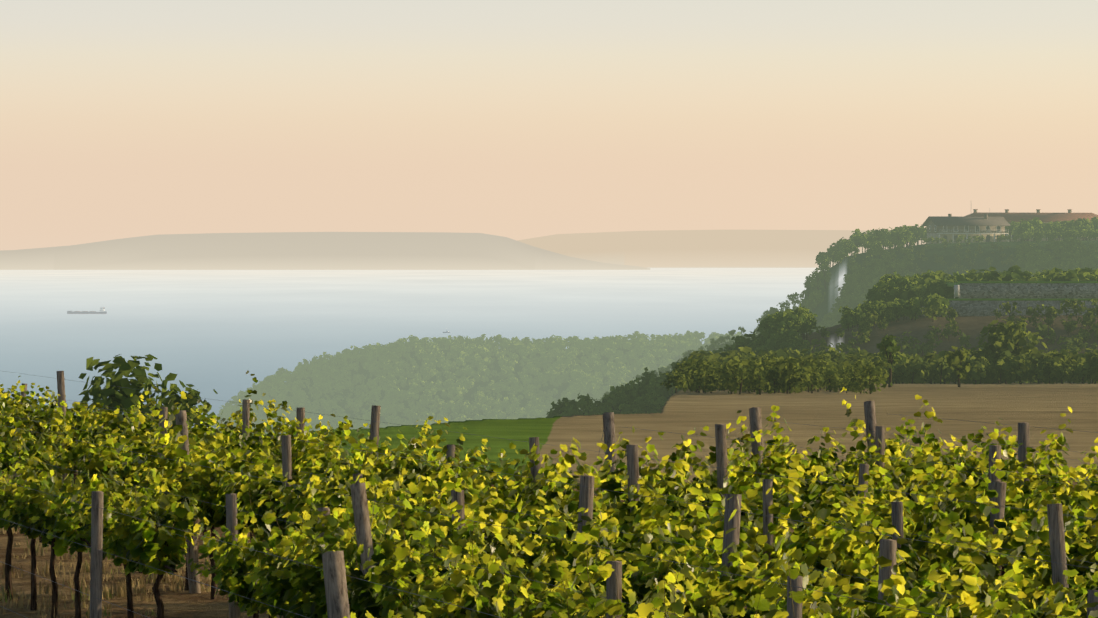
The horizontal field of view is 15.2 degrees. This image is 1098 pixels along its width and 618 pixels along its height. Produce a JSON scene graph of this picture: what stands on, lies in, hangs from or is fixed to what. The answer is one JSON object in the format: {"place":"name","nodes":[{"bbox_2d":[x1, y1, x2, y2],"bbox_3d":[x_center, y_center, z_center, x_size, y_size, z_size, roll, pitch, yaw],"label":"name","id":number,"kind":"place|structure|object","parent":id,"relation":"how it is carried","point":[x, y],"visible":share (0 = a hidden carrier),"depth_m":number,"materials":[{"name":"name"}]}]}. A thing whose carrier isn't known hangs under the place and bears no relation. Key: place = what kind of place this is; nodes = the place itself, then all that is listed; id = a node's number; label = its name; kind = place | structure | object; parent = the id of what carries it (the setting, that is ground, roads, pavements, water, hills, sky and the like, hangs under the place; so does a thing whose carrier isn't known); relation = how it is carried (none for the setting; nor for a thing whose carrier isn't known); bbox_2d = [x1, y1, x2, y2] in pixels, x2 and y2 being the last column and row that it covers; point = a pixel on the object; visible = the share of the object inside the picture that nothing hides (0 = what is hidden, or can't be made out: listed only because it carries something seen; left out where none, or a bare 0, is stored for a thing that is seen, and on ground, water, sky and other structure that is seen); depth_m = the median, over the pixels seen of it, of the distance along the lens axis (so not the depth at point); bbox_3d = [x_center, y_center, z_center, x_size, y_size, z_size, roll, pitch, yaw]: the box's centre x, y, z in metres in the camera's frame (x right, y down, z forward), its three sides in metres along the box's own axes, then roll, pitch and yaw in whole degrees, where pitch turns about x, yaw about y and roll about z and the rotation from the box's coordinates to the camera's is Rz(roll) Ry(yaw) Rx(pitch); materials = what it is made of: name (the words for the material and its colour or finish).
{"place":"outdoors","nodes":[
{"label":"outdoors","id":0,"kind":"place"},
{"bbox_2d":[0,268,819,427],"bbox_3d":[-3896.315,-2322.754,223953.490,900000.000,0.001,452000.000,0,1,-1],"label":"sea water","id":1,"kind":"structure","parent":0,"point":[205,333],"depth_m":9037.93,"materials":[{"name":"blue liquid"}]},
{"bbox_2d":[67,307,106,313],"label":"cargo ship","id":2,"kind":"object","parent":1,"relation":"on","point":[86,312],"visible":0.79,"depth_m":8594.47,"materials":[{"name":"grey metal"}]},
{"bbox_2d":[1,428,960,617],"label":"vine shoots","id":3,"kind":"object","parent":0,"point":[383,552],"visible":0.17,"depth_m":27.81,"materials":[{"name":"green plant"}]},
{"bbox_2d":[0,230,1097,617],"bbox_3d":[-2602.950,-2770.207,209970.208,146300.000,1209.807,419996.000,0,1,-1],"label":"terrain","id":4,"kind":"structure","parent":0,"point":[1038,408],"depth_m":595.84,"materials":[{"name":"green plant"}]},
{"bbox_2d":[0,465,689,617],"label":"dry grass tufts","id":5,"kind":"object","parent":4,"relation":"on","point":[121,591],"visible":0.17,"depth_m":42.68,"materials":[{"name":"beige plant"}]},
{"bbox_2d":[213,330,756,433],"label":"forested hill","id":6,"kind":"structure","parent":4,"relation":"on","point":[583,379],"depth_m":2451.57,"materials":[{"name":"green plant"}]},
{"bbox_2d":[2,464,1005,617],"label":"grapevine trunks","id":7,"kind":"object","parent":4,"relation":"on","point":[130,614],"visible":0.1,"depth_m":39.65,"materials":[{"name":"brown wood"}]},
{"bbox_2d":[0,426,973,617],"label":"vine leaves","id":8,"kind":"object","parent":7,"relation":"attached to","point":[290,593],"visible":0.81,"depth_m":29.16,"materials":[{"name":"green plant"}]},
{"bbox_2d":[0,371,1097,617],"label":"vine leaves","id":9,"kind":"object","parent":7,"relation":"attached to","point":[968,577],"visible":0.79,"depth_m":35.29,"materials":[{"name":"green plant"}]},
{"bbox_2d":[13,371,1097,617],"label":"vineyard posts","id":10,"kind":"object","parent":4,"relation":"on","point":[335,585],"visible":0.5,"depth_m":30.75,"materials":[{"name":"wood"}]},
{"bbox_2d":[0,371,1097,617],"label":"vineyard wires","id":11,"kind":"object","parent":10,"relation":"attached to","point":[564,521],"visible":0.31,"depth_m":30.56,"materials":[{"name":"grey metal"}]},
{"bbox_2d":[73,217,1097,430],"bbox_3d":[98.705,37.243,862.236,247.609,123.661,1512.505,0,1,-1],"label":"trees","id":12,"kind":"object","parent":4,"relation":"on","point":[908,293],"visible":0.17,"depth_m":658.73,"materials":[{"name":"green plant"}]},
{"bbox_2d":[116,224,1096,433],"bbox_3d":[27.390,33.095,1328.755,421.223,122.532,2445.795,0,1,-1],"label":"tree trunks","id":13,"kind":"object","parent":4,"relation":"on","point":[890,355],"depth_m":1289.09,"materials":[{"name":"brown wood"}]},
{"bbox_2d":[660,234,1097,393],"bbox_3d":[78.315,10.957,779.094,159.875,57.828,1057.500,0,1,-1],"label":"bush foliage","id":14,"kind":"object","parent":4,"relation":"on","point":[985,363],"visible":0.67,"depth_m":404.38,"materials":[{"name":"green plant"}]},
{"bbox_2d":[921,214,1010,243],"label":"house","id":15,"kind":"structure","parent":4,"relation":"on","point":[950,227],"depth_m":1343.23,"materials":[{"name":"beige"}]},
{"bbox_2d":[920,281,1097,316],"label":"terrace walls","id":16,"kind":"structure","parent":4,"relation":"on","point":[981,298],"depth_m":641.36,"materials":[{"name":"stone"}]},
{"bbox_2d":[964,209,1097,241],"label":"building","id":17,"kind":"structure","parent":4,"relation":"on","point":[1042,217],"depth_m":1394.05,"materials":[{"name":"white"}]},
{"bbox_2d":[0,0,1097,250],"label":"sky","id":18,"kind":"structure","parent":0,"point":[516,120],"materials":[{"name":"beige"}]}
]}

